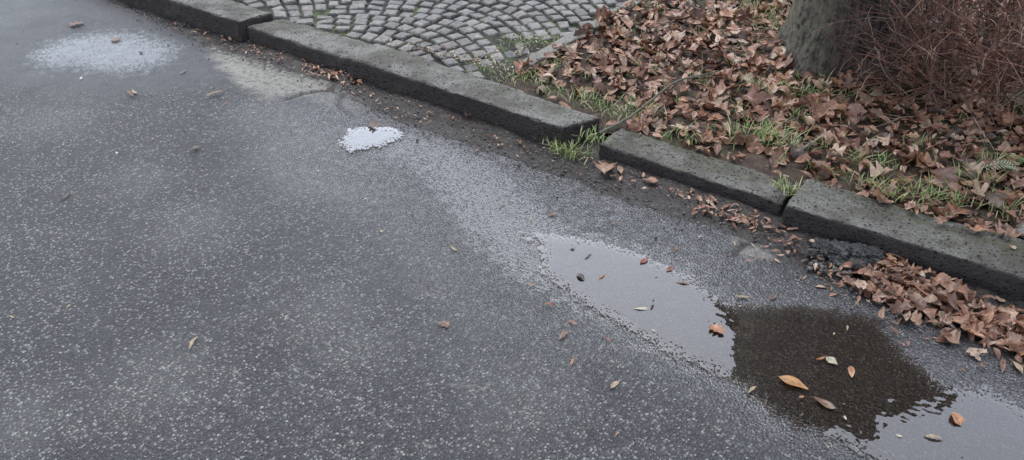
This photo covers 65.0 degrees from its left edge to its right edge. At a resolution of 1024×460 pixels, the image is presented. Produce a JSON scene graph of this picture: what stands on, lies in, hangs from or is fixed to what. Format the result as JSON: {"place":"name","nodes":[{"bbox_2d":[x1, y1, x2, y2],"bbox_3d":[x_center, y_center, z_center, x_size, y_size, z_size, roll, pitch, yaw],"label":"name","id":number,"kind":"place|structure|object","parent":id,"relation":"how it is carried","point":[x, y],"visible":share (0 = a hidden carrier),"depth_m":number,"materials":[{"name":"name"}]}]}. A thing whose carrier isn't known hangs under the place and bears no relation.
{"place":"outdoors","nodes":[
{"label":"outdoors","id":0,"kind":"place"},
{"bbox_2d":[232,0,627,82],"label":"sett pavement","id":1,"kind":"structure","parent":0,"point":[375,28],"depth_m":3.98,"materials":[{"name":"grey stone"}]},
{"bbox_2d":[388,22,568,81],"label":"pavement leaves","id":2,"kind":"object","parent":1,"relation":"on","point":[496,50],"visible":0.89,"depth_m":3.63,"materials":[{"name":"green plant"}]},
{"bbox_2d":[0,0,1023,459],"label":"road","id":3,"kind":"structure","parent":0,"point":[298,262],"depth_m":2.31,"materials":[{"name":"grey asphalt"}]},
{"bbox_2d":[2,21,1022,447],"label":"scattered leaves","id":4,"kind":"object","parent":3,"relation":"on","point":[788,379],"visible":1,"depth_m":2.21,"materials":[{"name":"brown plant"}]},
{"bbox_2d":[111,0,1023,371],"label":"gutter","id":5,"kind":"object","parent":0,"point":[435,118],"depth_m":2.72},
{"bbox_2d":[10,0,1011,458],"bbox_3d":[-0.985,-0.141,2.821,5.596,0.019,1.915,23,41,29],"label":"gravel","id":6,"kind":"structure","parent":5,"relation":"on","point":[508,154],"depth_m":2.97,"materials":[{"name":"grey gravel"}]},
{"bbox_2d":[805,237,885,275],"bbox_3d":[1.036,0.084,2.490,0.264,0.076,0.182,4,35,5],"label":"asphalt rubble","id":7,"kind":"object","parent":5,"relation":"on","point":[837,252],"visible":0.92,"depth_m":2.47,"materials":[{"name":"grey asphalt"}]},
{"bbox_2d":[502,0,1023,239],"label":"verge soil","id":8,"kind":"structure","parent":0,"point":[791,169],"depth_m":3.13,"materials":[{"name":"brown soil"}]},
{"bbox_2d":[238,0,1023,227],"bbox_3d":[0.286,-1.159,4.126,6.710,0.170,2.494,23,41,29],"label":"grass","id":9,"kind":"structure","parent":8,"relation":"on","point":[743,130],"depth_m":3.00,"materials":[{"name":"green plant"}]},
{"bbox_2d":[513,0,1023,248],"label":"fallen leaves","id":10,"kind":"object","parent":8,"relation":"on","point":[712,99],"depth_m":3.18,"materials":[{"name":"brown plant"}]},
{"bbox_2d":[773,0,915,81],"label":"tree","id":11,"kind":"object","parent":8,"relation":"on","point":[796,35],"visible":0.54,"depth_m":3.36,"materials":[{"name":"grey plant"}]},
{"bbox_2d":[801,0,1023,159],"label":"bush","id":12,"kind":"object","parent":8,"relation":"on","point":[921,42],"visible":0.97,"depth_m":3.10,"materials":[{"name":"brown plant"}]},
{"bbox_2d":[900,2,1019,107],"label":"leaves in bush","id":13,"kind":"object","parent":8,"relation":"on","point":[1017,28],"visible":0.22,"depth_m":3.26,"materials":[{"name":"brown plant"}]},
{"bbox_2d":[983,154,1023,169],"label":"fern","id":14,"kind":"object","parent":8,"relation":"on","point":[1001,163],"visible":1,"depth_m":2.70,"materials":[{"name":"green plant"}]},
{"bbox_2d":[1015,223,1023,237],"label":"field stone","id":15,"kind":"object","parent":8,"relation":"on","point":[1020,229],"visible":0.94,"depth_m":2.49,"materials":[{"name":"grey stone"}]},
{"label":"ground","id":16,"kind":"structure","parent":0,"visible":0},
{"bbox_2d":[119,0,272,41],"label":"kerb stone","id":17,"kind":"object","parent":16,"relation":"on","point":[231,19],"visible":0.33,"depth_m":4.04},
{"bbox_2d":[247,19,371,71],"bbox_3d":[-0.966,-0.834,3.890,0.691,0.244,0.210,23,41,29],"label":"kerb stone","id":18,"kind":"object","parent":16,"relation":"on","point":[320,47],"visible":0.36,"depth_m":3.78,"materials":[{"name":"grey stone"}]},
{"bbox_2d":[345,43,599,144],"bbox_3d":[-0.195,-0.516,3.417,1.231,0.258,0.220,23,41,29],"label":"kerb stone","id":19,"kind":"object","parent":16,"relation":"on","point":[474,96],"visible":0.55,"depth_m":3.30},
{"bbox_2d":[521,7,626,72],"bbox_3d":[0.310,-0.853,3.844,0.070,0.192,0.853,23,41,29],"label":"edging stone","id":20,"kind":"object","parent":16,"relation":"on","point":[565,40],"visible":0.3,"depth_m":3.66,"materials":[{"name":"stone"}]},
{"bbox_2d":[618,0,648,10],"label":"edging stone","id":21,"kind":"object","parent":16,"relation":"on","point":[631,6],"visible":0.14,"depth_m":4.10,"materials":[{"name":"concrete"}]},
{"bbox_2d":[599,128,792,214],"bbox_3d":[0.656,-0.160,2.943,0.710,0.218,0.182,23,41,29],"label":"kerb stone","id":22,"kind":"object","parent":16,"relation":"on","point":[754,188],"visible":0.48,"depth_m":2.87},
{"bbox_2d":[782,179,1023,299],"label":"kerb stone","id":23,"kind":"object","parent":16,"relation":"on","point":[965,254],"visible":0.52,"depth_m":2.48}
]}

